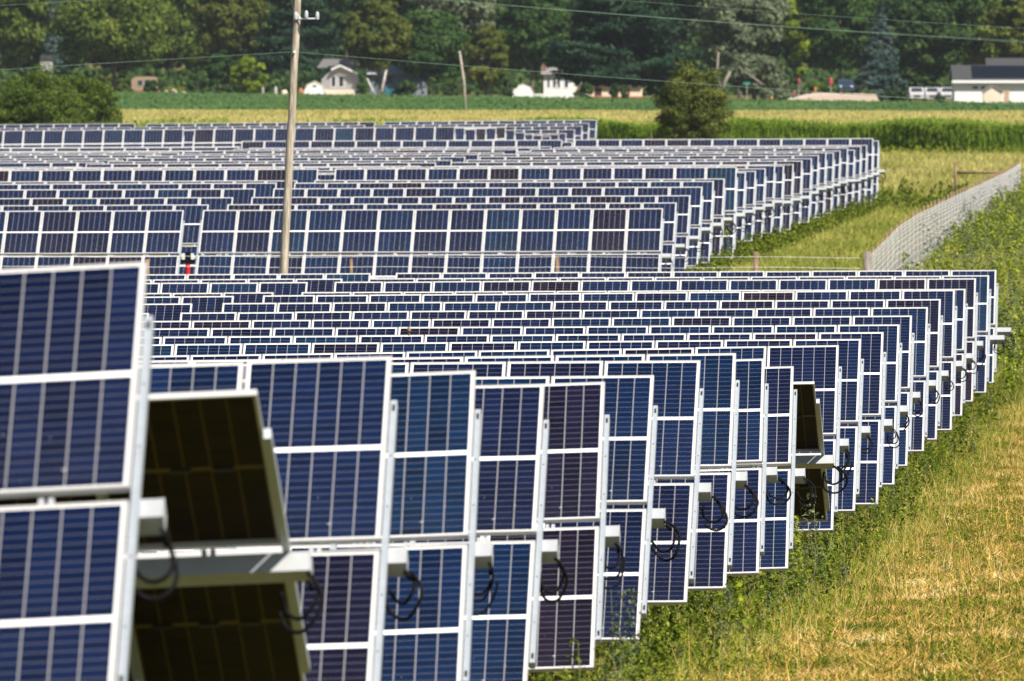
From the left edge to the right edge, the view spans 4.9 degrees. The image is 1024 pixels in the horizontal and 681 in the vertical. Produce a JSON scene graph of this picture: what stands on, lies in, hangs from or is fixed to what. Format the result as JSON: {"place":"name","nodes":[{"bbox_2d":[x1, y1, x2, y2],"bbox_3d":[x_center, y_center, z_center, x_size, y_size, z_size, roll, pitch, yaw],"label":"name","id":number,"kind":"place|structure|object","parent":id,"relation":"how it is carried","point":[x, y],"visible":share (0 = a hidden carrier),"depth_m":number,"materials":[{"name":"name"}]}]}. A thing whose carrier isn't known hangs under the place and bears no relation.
{"place":"outdoors","nodes":[
{"label":"outdoors","id":0,"kind":"place"},
{"bbox_2d":[317,59,358,94],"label":"gabled house","id":1,"kind":"structure","parent":0,"point":[341,78],"depth_m":1544.65,"materials":[{"name":"beige paint"}]},
{"bbox_2d":[0,61,1023,680],"bbox_3d":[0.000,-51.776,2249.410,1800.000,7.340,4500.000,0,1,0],"label":"ground","id":2,"kind":"structure","parent":0,"point":[748,97],"depth_m":426.51,"materials":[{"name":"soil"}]},
{"bbox_2d":[0,0,63,75],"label":"tree","id":3,"kind":"object","parent":2,"relation":"on","point":[22,32],"visible":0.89,"depth_m":1656.89,"materials":[{"name":"green plant"}]},
{"bbox_2d":[0,62,89,127],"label":"bush","id":4,"kind":"object","parent":2,"relation":"on","point":[50,103],"visible":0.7,"depth_m":780.64,"materials":[{"name":"green plant"}]},
{"bbox_2d":[0,262,178,680],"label":"solar tracker","id":5,"kind":"object","parent":2,"relation":"on","point":[70,344],"visible":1,"depth_m":62.69,"materials":[{"name":"blue glass"}]},
{"bbox_2d":[62,74,123,126],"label":"bush","id":6,"kind":"object","parent":2,"relation":"on","point":[98,96],"visible":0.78,"depth_m":785.25,"materials":[{"name":"green plant"}]},
{"bbox_2d":[48,0,181,89],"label":"tree","id":7,"kind":"object","parent":2,"relation":"on","point":[109,33],"visible":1,"depth_m":1595.92,"materials":[{"name":"green plant"}]},
{"bbox_2d":[0,147,238,151],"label":"solar tracker","id":8,"kind":"object","parent":2,"relation":"on","point":[127,149],"visible":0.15,"depth_m":531.26,"materials":[{"name":"blue glass"}]},
{"bbox_2d":[0,389,323,680],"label":"solar tracker","id":9,"kind":"object","parent":2,"relation":"on","point":[210,473],"visible":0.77,"depth_m":71.22,"materials":[{"name":"black glass"}]},
{"bbox_2d":[152,0,207,85],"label":"tree","id":10,"kind":"object","parent":2,"relation":"on","point":[181,31],"visible":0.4,"depth_m":1686.64,"materials":[{"name":"green plant"}]},
{"bbox_2d":[203,49,237,93],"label":"tree","id":11,"kind":"object","parent":2,"relation":"on","point":[215,68],"visible":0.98,"depth_m":1583.73,"materials":[{"name":"green plant"}]},
{"bbox_2d":[0,127,455,147],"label":"solar tracker","id":12,"kind":"object","parent":2,"relation":"on","point":[137,138],"visible":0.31,"depth_m":605.75,"materials":[{"name":"blue glass"}]},
{"bbox_2d":[188,0,269,85],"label":"tree","id":13,"kind":"object","parent":2,"relation":"on","point":[226,24],"visible":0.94,"depth_m":1647.20,"materials":[{"name":"green plant"}]},
{"bbox_2d":[229,56,268,93],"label":"tree","id":14,"kind":"object","parent":2,"relation":"on","point":[246,78],"visible":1,"depth_m":1579.08,"materials":[{"name":"green plant"}]},
{"bbox_2d":[125,356,422,680],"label":"solar tracker","id":15,"kind":"object","parent":2,"relation":"on","point":[325,420],"visible":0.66,"depth_m":80.89,"materials":[{"name":"blue glass"}]},
{"bbox_2d":[252,0,344,90],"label":"tree","id":16,"kind":"object","parent":2,"relation":"on","point":[307,61],"visible":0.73,"depth_m":1637.98,"materials":[{"name":"green plant"}]},
{"bbox_2d":[279,0,318,273],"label":"utility pole","id":17,"kind":"object","parent":2,"relation":"on","point":[285,228],"visible":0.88,"depth_m":296.92,"materials":[{"name":"brown wood"}]},
{"bbox_2d":[125,370,497,680],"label":"solar tracker","id":18,"kind":"object","parent":2,"relation":"on","point":[433,465],"visible":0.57,"depth_m":89.05,"materials":[{"name":"blue glass"}]},
{"bbox_2d":[0,208,672,278],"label":"solar tracker","id":19,"kind":"object","parent":2,"relation":"on","point":[432,231],"visible":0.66,"depth_m":342.10,"materials":[{"name":"blue glass"}]},
{"bbox_2d":[0,203,689,276],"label":"solar tracker","id":20,"kind":"object","parent":2,"relation":"on","point":[192,216],"visible":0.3,"depth_m":351.15,"materials":[{"name":"blue glass"}]},
{"bbox_2d":[316,0,376,68],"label":"tree","id":21,"kind":"object","parent":2,"relation":"on","point":[338,17],"visible":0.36,"depth_m":1677.83,"materials":[{"name":"green plant"}]},
{"bbox_2d":[125,384,567,680],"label":"solar tracker","id":22,"kind":"object","parent":2,"relation":"on","point":[511,439],"visible":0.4,"depth_m":97.57,"materials":[{"name":"blue glass"}]},
{"bbox_2d":[0,195,704,270],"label":"solar tracker","id":23,"kind":"object","parent":2,"relation":"on","point":[683,207],"visible":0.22,"depth_m":359.64,"materials":[{"name":"blue glass"}]},
{"bbox_2d":[0,187,714,266],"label":"solar tracker","id":24,"kind":"object","parent":2,"relation":"on","point":[242,196],"visible":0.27,"depth_m":367.98,"materials":[{"name":"blue glass"}]},
{"bbox_2d":[0,181,722,263],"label":"solar tracker","id":25,"kind":"object","parent":2,"relation":"on","point":[267,189],"visible":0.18,"depth_m":376.36,"materials":[{"name":"blue glass"}]},
{"bbox_2d":[134,123,589,139],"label":"solar tracker","id":26,"kind":"object","parent":2,"relation":"on","point":[585,129],"visible":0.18,"depth_m":733.64,"materials":[{"name":"blue glass"}]},
{"bbox_2d":[0,179,735,254],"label":"solar tracker","id":27,"kind":"object","parent":2,"relation":"on","point":[719,207],"visible":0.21,"depth_m":384.61,"materials":[{"name":"blue glass"}]},
{"bbox_2d":[146,120,597,141],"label":"solar tracker","id":28,"kind":"object","parent":2,"relation":"on","point":[592,134],"visible":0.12,"depth_m":742.16,"materials":[{"name":"blue glass"}]},
{"bbox_2d":[0,167,747,258],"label":"solar tracker","id":29,"kind":"object","parent":2,"relation":"on","point":[728,174],"visible":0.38,"depth_m":393.06,"materials":[{"name":"blue glass"}]},
{"bbox_2d":[343,0,414,94],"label":"tree","id":30,"kind":"object","parent":2,"relation":"on","point":[392,36],"visible":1,"depth_m":1543.12,"materials":[{"name":"green plant"}]},
{"bbox_2d":[9,172,756,243],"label":"solar tracker","id":31,"kind":"object","parent":2,"relation":"on","point":[742,191],"visible":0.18,"depth_m":399.55,"materials":[{"name":"metal"}]},
{"bbox_2d":[367,65,426,95],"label":"bluegrey house","id":32,"kind":"structure","parent":2,"relation":"on","point":[395,75],"depth_m":1559.63,"materials":[{"name":"grey"}]},
{"bbox_2d":[18,165,783,233],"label":"solar tracker","id":33,"kind":"object","parent":2,"relation":"on","point":[771,185],"visible":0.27,"depth_m":425.09,"materials":[{"name":"blue glass"}]},
{"bbox_2d":[71,168,774,237],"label":"solar tracker","id":34,"kind":"object","parent":2,"relation":"on","point":[761,188],"visible":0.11,"depth_m":415.52,"materials":[{"name":"metal"}]},
{"bbox_2d":[376,7,472,95],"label":"tree","id":35,"kind":"object","parent":2,"relation":"on","point":[441,38],"visible":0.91,"depth_m":1556.65,"materials":[{"name":"green plant"}]},
{"bbox_2d":[38,252,826,278],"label":"cross fence","id":36,"kind":"object","parent":2,"relation":"on","point":[755,261],"visible":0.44,"depth_m":324.59,"materials":[{"name":"brown wood"}]},
{"bbox_2d":[140,360,727,604],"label":"solar tracker","id":37,"kind":"object","parent":2,"relation":"on","point":[677,395],"visible":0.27,"depth_m":123.96,"materials":[{"name":"blue glass"}]},
{"bbox_2d":[71,164,803,230],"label":"solar tracker","id":38,"kind":"object","parent":2,"relation":"on","point":[789,173],"visible":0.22,"depth_m":440.82,"materials":[{"name":"glass"}]},
{"bbox_2d":[86,161,808,229],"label":"solar tracker","id":39,"kind":"object","parent":2,"relation":"on","point":[798,177],"visible":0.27,"depth_m":449.39,"materials":[{"name":"blue glass"}]},
{"bbox_2d":[140,353,758,590],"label":"solar tracker","id":40,"kind":"object","parent":2,"relation":"on","point":[721,387],"visible":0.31,"depth_m":132.42,"materials":[{"name":"blue glass"}]},
{"bbox_2d":[413,0,504,88],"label":"tree","id":41,"kind":"object","parent":2,"relation":"on","point":[474,14],"visible":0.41,"depth_m":1636.50,"materials":[{"name":"green plant"}]},
{"bbox_2d":[108,158,821,222],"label":"solar tracker","id":42,"kind":"object","parent":2,"relation":"on","point":[807,167],"visible":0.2,"depth_m":457.31,"materials":[{"name":"blue glass"}]},
{"bbox_2d":[319,382,624,672],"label":"solar tracker","id":43,"kind":"object","parent":2,"relation":"on","point":[573,413],"visible":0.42,"depth_m":106.14,"materials":[{"name":"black glass"}]},
{"bbox_2d":[0,67,951,95],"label":"undergrowth","id":44,"kind":"object","parent":2,"relation":"on","point":[167,77],"visible":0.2,"depth_m":1619.14,"materials":[{"name":"green plant"}]},
{"bbox_2d":[127,155,828,218],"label":"solar tracker","id":45,"kind":"object","parent":2,"relation":"on","point":[816,174],"visible":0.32,"depth_m":465.45,"materials":[{"name":"blue glass"}]},
{"bbox_2d":[463,23,509,95],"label":"tree","id":46,"kind":"object","parent":2,"relation":"on","point":[494,49],"visible":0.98,"depth_m":1533.54,"materials":[{"name":"green plant"}]},
{"bbox_2d":[146,153,833,217],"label":"solar tracker","id":47,"kind":"object","parent":2,"relation":"on","point":[822,178],"visible":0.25,"depth_m":473.43,"materials":[{"name":"blue glass"}]},
{"bbox_2d":[140,345,852,532],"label":"solar tracker","id":48,"kind":"object","parent":2,"relation":"on","point":[817,365],"visible":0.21,"depth_m":168.06,"materials":[{"name":"blue glass"}]},
{"bbox_2d":[141,339,872,512],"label":"solar tracker","id":49,"kind":"object","parent":2,"relation":"on","point":[849,359],"visible":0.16,"depth_m":176.70,"materials":[{"name":"blue glass"}]},
{"bbox_2d":[0,0,1023,76],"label":"woodland","id":50,"kind":"object","parent":2,"relation":"on","point":[781,51],"visible":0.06,"depth_m":1743.19,"materials":[{"name":"green plant"}]},
{"bbox_2d":[182,151,848,209],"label":"solar tracker","id":51,"kind":"object","parent":2,"relation":"on","point":[838,160],"visible":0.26,"depth_m":489.41,"materials":[{"name":"blue glass"}]},
{"bbox_2d":[141,332,899,505],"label":"solar tracker","id":52,"kind":"object","parent":2,"relation":"on","point":[873,355],"visible":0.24,"depth_m":185.01,"materials":[{"name":"blue glass"}]},
{"bbox_2d":[142,324,909,485],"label":"solar tracker","id":53,"kind":"object","parent":2,"relation":"on","point":[892,347],"visible":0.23,"depth_m":193.72,"materials":[{"name":"blue glass"}]},
{"bbox_2d":[200,148,857,209],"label":"solar tracker","id":54,"kind":"object","parent":2,"relation":"on","point":[844,155],"visible":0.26,"depth_m":497.51,"materials":[{"name":"blue glass"}]},
{"bbox_2d":[493,0,571,92],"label":"tree","id":55,"kind":"object","parent":2,"relation":"on","point":[525,29],"visible":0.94,"depth_m":1587.61,"materials":[{"name":"green plant"}]},
{"bbox_2d":[143,315,922,466],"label":"solar tracker","id":56,"kind":"object","parent":2,"relation":"on","point":[911,397],"visible":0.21,"depth_m":202.25,"materials":[{"name":"blue glass"}]},
{"bbox_2d":[143,307,939,452],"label":"solar tracker","id":57,"kind":"object","parent":2,"relation":"on","point":[920,325],"visible":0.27,"depth_m":210.93,"materials":[{"name":"blue glass"}]},
{"bbox_2d":[144,299,953,440],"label":"solar tracker","id":58,"kind":"object","parent":2,"relation":"on","point":[165,312],"visible":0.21,"depth_m":219.69,"materials":[{"name":"blue glass"}]},
{"bbox_2d":[234,146,869,205],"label":"solar tracker","id":59,"kind":"object","parent":2,"relation":"on","point":[858,155],"visible":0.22,"depth_m":513.49,"materials":[{"name":"blue glass"}]},
{"bbox_2d":[145,290,967,430],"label":"solar tracker","id":60,"kind":"object","parent":2,"relation":"on","point":[215,304],"visible":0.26,"depth_m":228.03,"materials":[{"name":"blue glass"}]},
{"bbox_2d":[145,289,977,416],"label":"solar tracker","id":61,"kind":"object","parent":2,"relation":"on","point":[965,357],"visible":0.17,"depth_m":237.69,"materials":[{"name":"blue glass"}]},
{"bbox_2d":[241,138,882,203],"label":"solar tracker","id":62,"kind":"object","parent":2,"relation":"on","point":[868,142],"visible":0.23,"depth_m":529.69,"materials":[{"name":"blue glass"}]},
{"bbox_2d":[249,145,875,203],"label":"solar tracker","id":63,"kind":"object","parent":2,"relation":"on","point":[864,152],"visible":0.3,"depth_m":521.42,"materials":[{"name":"blue glass"}]},
{"bbox_2d":[145,278,985,402],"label":"solar tracker","id":64,"kind":"object","parent":2,"relation":"on","point":[299,288],"visible":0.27,"depth_m":246.18,"materials":[{"name":"blue glass"}]},
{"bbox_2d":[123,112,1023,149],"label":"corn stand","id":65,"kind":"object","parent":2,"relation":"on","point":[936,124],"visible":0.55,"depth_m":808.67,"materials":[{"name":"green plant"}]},
{"bbox_2d":[146,275,1004,393],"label":"solar tracker","id":66,"kind":"object","parent":2,"relation":"on","point":[983,290],"visible":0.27,"depth_m":254.36,"materials":[{"name":"blue glass"}]},
{"bbox_2d":[475,375,680,641],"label":"solar tracker","id":67,"kind":"object","parent":2,"relation":"on","point":[628,403],"visible":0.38,"depth_m":115.04,"materials":[{"name":"blue glass"}]},
{"bbox_2d":[146,270,1014,383],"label":"solar tracker","id":68,"kind":"object","parent":2,"relation":"on","point":[365,277],"visible":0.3,"depth_m":263.05,"materials":[{"name":"blue glass"}]},
{"bbox_2d":[171,111,1023,153],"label":"corn","id":69,"kind":"object","parent":2,"relation":"on","point":[984,140],"depth_m":807.19,"materials":[{"name":"green plant"}]},
{"bbox_2d":[93,108,1023,127],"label":"corn tassels","id":70,"kind":"object","parent":69,"relation":"on","point":[316,115],"visible":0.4,"depth_m":879.87,"materials":[{"name":"yellow plant"}]},
{"bbox_2d":[540,0,707,97],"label":"tree","id":71,"kind":"object","parent":2,"relation":"on","point":[605,43],"visible":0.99,"depth_m":1442.59,"materials":[{"name":"green plant"}]},
{"bbox_2d":[652,60,734,140],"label":"tree","id":72,"kind":"object","parent":2,"relation":"on","point":[699,110],"visible":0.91,"depth_m":774.87,"materials":[{"name":"green plant"}]},
{"bbox_2d":[685,0,792,98],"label":"tree","id":73,"kind":"object","parent":2,"relation":"on","point":[727,40],"visible":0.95,"depth_m":1516.60,"materials":[{"name":"green plant"}]},
{"bbox_2d":[700,359,791,575],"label":"solar tracker","id":74,"kind":"object","parent":2,"relation":"on","point":[748,546],"visible":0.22,"depth_m":140.69,"materials":[{"name":"blue glass"}]},
{"bbox_2d":[718,52,789,99],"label":"tree","id":75,"kind":"object","parent":2,"relation":"on","point":[766,70],"visible":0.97,"depth_m":1497.88,"materials":[{"name":"green plant"}]},
{"bbox_2d":[710,366,815,570],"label":"solar tracker","id":76,"kind":"object","parent":2,"relation":"on","point":[781,444],"visible":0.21,"depth_m":149.62,"materials":[{"name":"blue glass"}]},
{"bbox_2d":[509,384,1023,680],"bbox_3d":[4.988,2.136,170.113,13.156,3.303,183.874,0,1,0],"label":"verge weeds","id":77,"kind":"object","parent":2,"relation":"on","point":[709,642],"visible":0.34,"depth_m":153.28,"materials":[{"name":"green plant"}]},
{"bbox_2d":[529,403,1023,680],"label":"dry grass","id":78,"kind":"structure","parent":2,"relation":"on","point":[897,619],"depth_m":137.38,"materials":[{"name":"yellow plant"}]},
{"bbox_2d":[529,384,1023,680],"bbox_3d":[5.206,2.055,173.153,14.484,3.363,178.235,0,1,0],"label":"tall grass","id":79,"kind":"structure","parent":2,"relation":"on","point":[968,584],"depth_m":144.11,"materials":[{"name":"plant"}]},
{"bbox_2d":[534,402,1023,680],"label":"green tufts","id":80,"kind":"object","parent":2,"relation":"on","point":[865,666],"visible":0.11,"depth_m":133.12,"materials":[{"name":"green plant"}]},
{"bbox_2d":[713,381,847,521],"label":"solar tracker","id":81,"kind":"object","parent":2,"relation":"on","point":[809,433],"visible":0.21,"depth_m":157.96,"materials":[{"name":"black glass"}]},
{"bbox_2d":[683,187,890,276],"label":"row end weeds","id":82,"kind":"object","parent":2,"relation":"on","point":[747,247],"visible":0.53,"depth_m":427.29,"materials":[{"name":"green plant"}]},
{"bbox_2d":[781,0,817,94],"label":"tree","id":83,"kind":"object","parent":2,"relation":"on","point":[796,42],"visible":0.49,"depth_m":1618.42,"materials":[{"name":"green plant"}]},
{"bbox_2d":[796,0,876,92],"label":"tree","id":84,"kind":"object","parent":2,"relation":"on","point":[833,45],"visible":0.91,"depth_m":1567.12,"materials":[{"name":"green plant"}]},
{"bbox_2d":[850,0,910,101],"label":"tree","id":85,"kind":"object","parent":2,"relation":"on","point":[878,75],"visible":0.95,"depth_m":1438.63,"materials":[{"name":"green plant"}]},
{"bbox_2d":[895,34,941,99],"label":"tree","id":86,"kind":"object","parent":2,"relation":"on","point":[914,76],"visible":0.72,"depth_m":1498.34,"materials":[{"name":"green plant"}]},
{"bbox_2d":[877,177,987,209],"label":"weed clump","id":87,"kind":"object","parent":2,"relation":"on","point":[931,197],"visible":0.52,"depth_m":535.47,"materials":[{"name":"green plant"}]},
{"bbox_2d":[882,0,987,98],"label":"tree","id":88,"kind":"object","parent":2,"relation":"on","point":[936,14],"visible":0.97,"depth_m":1496.76,"materials":[{"name":"green plant"}]},
{"bbox_2d":[864,162,1020,270],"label":"wire fence","id":89,"kind":"object","parent":2,"relation":"on","point":[904,233],"visible":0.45,"depth_m":393.23,"materials":[{"name":"grey metal"}]},
{"bbox_2d":[894,170,1023,383],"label":"sage weeds","id":90,"kind":"object","parent":2,"relation":"on","point":[972,251],"visible":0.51,"depth_m":368.08,"materials":[{"name":"green plant"}]},
{"bbox_2d":[898,210,1023,403],"bbox_3d":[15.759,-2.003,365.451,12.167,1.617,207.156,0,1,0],"label":"weeds","id":91,"kind":"object","parent":2,"relation":"on","point":[1005,357],"visible":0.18,"depth_m":358.33,"materials":[{"name":"green plant"}]},
{"bbox_2d":[952,0,1003,64],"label":"tree","id":92,"kind":"object","parent":2,"relation":"on","point":[978,51],"visible":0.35,"depth_m":1557.53,"materials":[{"name":"green plant"}]},
{"bbox_2d":[946,176,1023,245],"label":"weeds","id":93,"kind":"object","parent":2,"relation":"on","point":[1012,207],"visible":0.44,"depth_m":430.06,"materials":[{"name":"green plant"}]},
{"bbox_2d":[985,0,1023,57],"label":"tree","id":94,"kind":"object","parent":2,"relation":"on","point":[1009,13],"visible":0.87,"depth_m":1518.05,"materials":[{"name":"green plant"}]},
{"bbox_2d":[534,64,641,98],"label":"white house","id":95,"kind":"structure","parent":0,"point":[560,88],"depth_m":1464.71,"materials":[{"name":"white paint"}]},
{"bbox_2d":[699,188,1023,403],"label":"meadow","id":96,"kind":"structure","parent":0,"point":[789,255],"depth_m":423.73,"materials":[{"name":"green plant"}]},
{"bbox_2d":[872,149,1023,192],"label":"meadow","id":97,"kind":"structure","parent":0,"point":[939,161],"depth_m":736.02,"materials":[{"name":"green plant"}]},
{"bbox_2d":[949,58,1023,102],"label":"barn","id":98,"kind":"structure","parent":0,"point":[970,83],"depth_m":1389.74,"materials":[{"name":"white"}]},
{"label":"soybean field","id":99,"kind":"object","parent":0,"visible":0},
{"bbox_2d":[2,91,1023,111],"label":"soybean leaves","id":100,"kind":"object","parent":99,"relation":"on","point":[178,100],"visible":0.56,"depth_m":1288.06,"materials":[{"name":"green plant"}]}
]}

